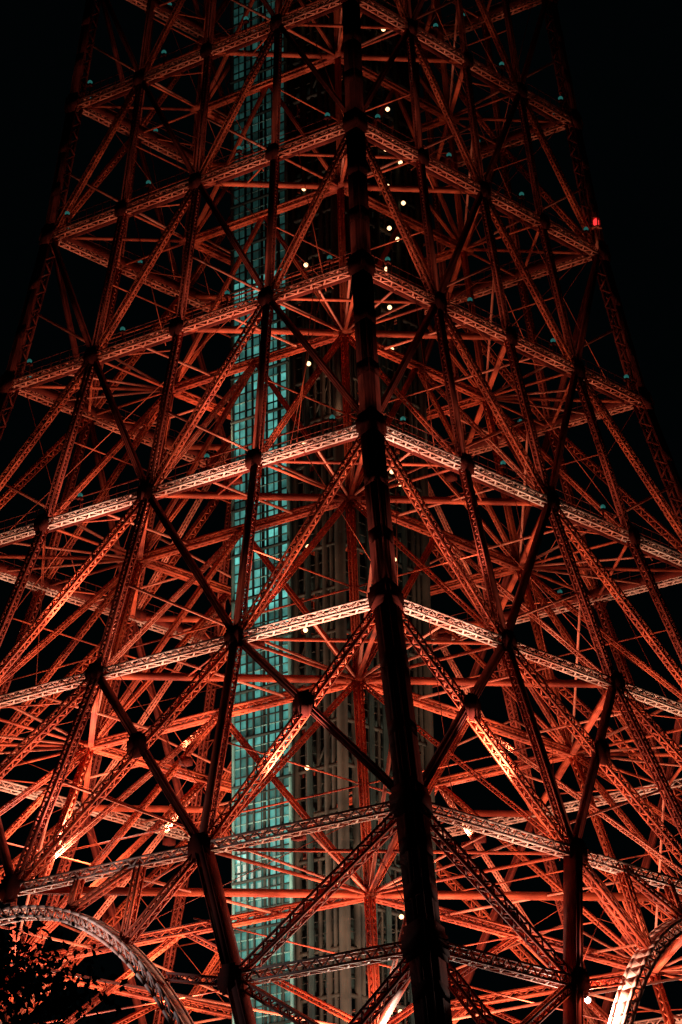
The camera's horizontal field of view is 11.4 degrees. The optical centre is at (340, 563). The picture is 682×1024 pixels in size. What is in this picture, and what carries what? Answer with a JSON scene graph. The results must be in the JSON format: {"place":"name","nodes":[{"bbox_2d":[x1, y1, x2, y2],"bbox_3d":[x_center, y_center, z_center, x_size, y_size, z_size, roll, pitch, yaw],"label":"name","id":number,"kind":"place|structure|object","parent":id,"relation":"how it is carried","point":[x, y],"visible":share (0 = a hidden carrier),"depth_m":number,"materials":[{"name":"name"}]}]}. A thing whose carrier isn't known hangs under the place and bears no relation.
{"place":"outdoors","nodes":[
{"label":"outdoors","id":0,"kind":"place"},
{"bbox_2d":[27,2,628,592],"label":"decorative lamp lenses","id":1,"kind":"object","parent":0,"point":[329,256],"visible":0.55,"depth_m":220.44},
{"bbox_2d":[0,0,681,1023],"label":"sky","id":2,"kind":"structure","parent":0,"point":[624,57],"materials":[{"name":"black"}]},
{"label":"ground","id":3,"kind":"structure","parent":0,"visible":0},
{"bbox_2d":[0,896,128,1023],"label":"broadleaf tree","id":4,"kind":"object","parent":3,"relation":"on","point":[55,1005],"visible":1,"depth_m":57.81,"materials":[{"name":"green plant"}]},
{"bbox_2d":[230,0,303,1023],"bbox_3d":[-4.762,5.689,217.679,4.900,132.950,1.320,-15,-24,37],"label":"glazed stair tower","id":5,"kind":"structure","parent":3,"relation":"on","point":[248,726],"depth_m":219.56,"materials":[{"name":"teal glass"}]},
{"bbox_2d":[230,0,436,1023],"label":"elevator shaft","id":6,"kind":"object","parent":3,"relation":"on","point":[341,928],"visible":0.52,"depth_m":219.56,"materials":[{"name":"metal"}]},
{"bbox_2d":[0,0,681,1023],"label":"vertical columns","id":7,"kind":"structure","parent":3,"relation":"on","point":[636,728],"depth_m":216.00,"materials":[{"name":"red metal"}]},
{"bbox_2d":[0,905,681,1023],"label":"base arches","id":8,"kind":"structure","parent":3,"relation":"on","point":[152,973],"depth_m":182.68,"materials":[{"name":"orange paint"}]},
{"bbox_2d":[0,0,681,868],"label":"corner legs","id":9,"kind":"object","parent":3,"relation":"on","point":[616,316],"visible":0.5,"depth_m":229.00,"materials":[{"name":"orange paint"}]},
{"bbox_2d":[11,0,641,473],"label":"horizontal girders","id":10,"kind":"object","parent":9,"relation":"attached to","point":[317,138],"visible":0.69,"depth_m":222.64,"materials":[{"name":"red metal"}]},
{"bbox_2d":[590,216,601,249],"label":"aviation beacon light","id":11,"kind":"object","parent":10,"relation":"on","point":[596,223],"visible":1,"depth_m":230.37,"materials":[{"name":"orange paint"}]},
{"bbox_2d":[0,0,681,1023],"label":"plate diagonals","id":12,"kind":"object","parent":9,"relation":"attached to","point":[224,936],"visible":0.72,"depth_m":217.01,"materials":[{"name":"red paint"}]},
{"bbox_2d":[0,3,678,1020],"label":"gusset plates","id":13,"kind":"object","parent":12,"relation":"on","point":[228,975],"visible":0.72,"depth_m":203.29,"materials":[{"name":"paint"}]},
{"bbox_2d":[0,0,681,1023],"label":"tie rods","id":14,"kind":"object","parent":12,"relation":"attached to","point":[312,462],"visible":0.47,"depth_m":215.55,"materials":[{"name":"red paint"}]},
{"bbox_2d":[0,0,681,1023],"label":"lattice diagonals","id":15,"kind":"object","parent":9,"relation":"attached to","point":[538,1014],"visible":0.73,"depth_m":201.40,"materials":[{"name":"red paint"}]},
{"bbox_2d":[0,0,681,1023],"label":"struts","id":16,"kind":"object","parent":9,"relation":"attached to","point":[152,620],"visible":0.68,"depth_m":215.33,"materials":[{"name":"red paint"}]},
{"bbox_2d":[0,424,681,1023],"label":"horizontal girders","id":17,"kind":"object","parent":9,"relation":"attached to","point":[470,820],"visible":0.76,"depth_m":196.06,"materials":[{"name":"metal"}]},
{"bbox_2d":[53,425,517,886],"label":"floodlight housings","id":18,"kind":"object","parent":17,"relation":"attached to","point":[187,761],"visible":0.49,"depth_m":206.26,"materials":[{"name":"orange paint"}]},
{"bbox_2d":[26,0,629,622],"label":"decorative lamp posts","id":19,"kind":"object","parent":17,"relation":"on","point":[330,262],"visible":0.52,"depth_m":217.73,"materials":[{"name":"red metal"}]},
{"bbox_2d":[0,0,681,633],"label":"walkway railings","id":20,"kind":"object","parent":17,"relation":"on","point":[322,276],"visible":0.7,"depth_m":221.13,"materials":[{"name":"red metal"}]},
{"bbox_2d":[339,0,452,1023],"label":"front corner leg","id":21,"kind":"object","parent":3,"relation":"on","point":[425,946],"visible":1,"depth_m":186.77,"materials":[{"name":"paint"}]},
{"bbox_2d":[0,0,681,1023],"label":"bracing","id":22,"kind":"object","parent":21,"relation":"attached to","point":[566,752],"visible":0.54,"depth_m":217.38,"materials":[{"name":"red paint"}]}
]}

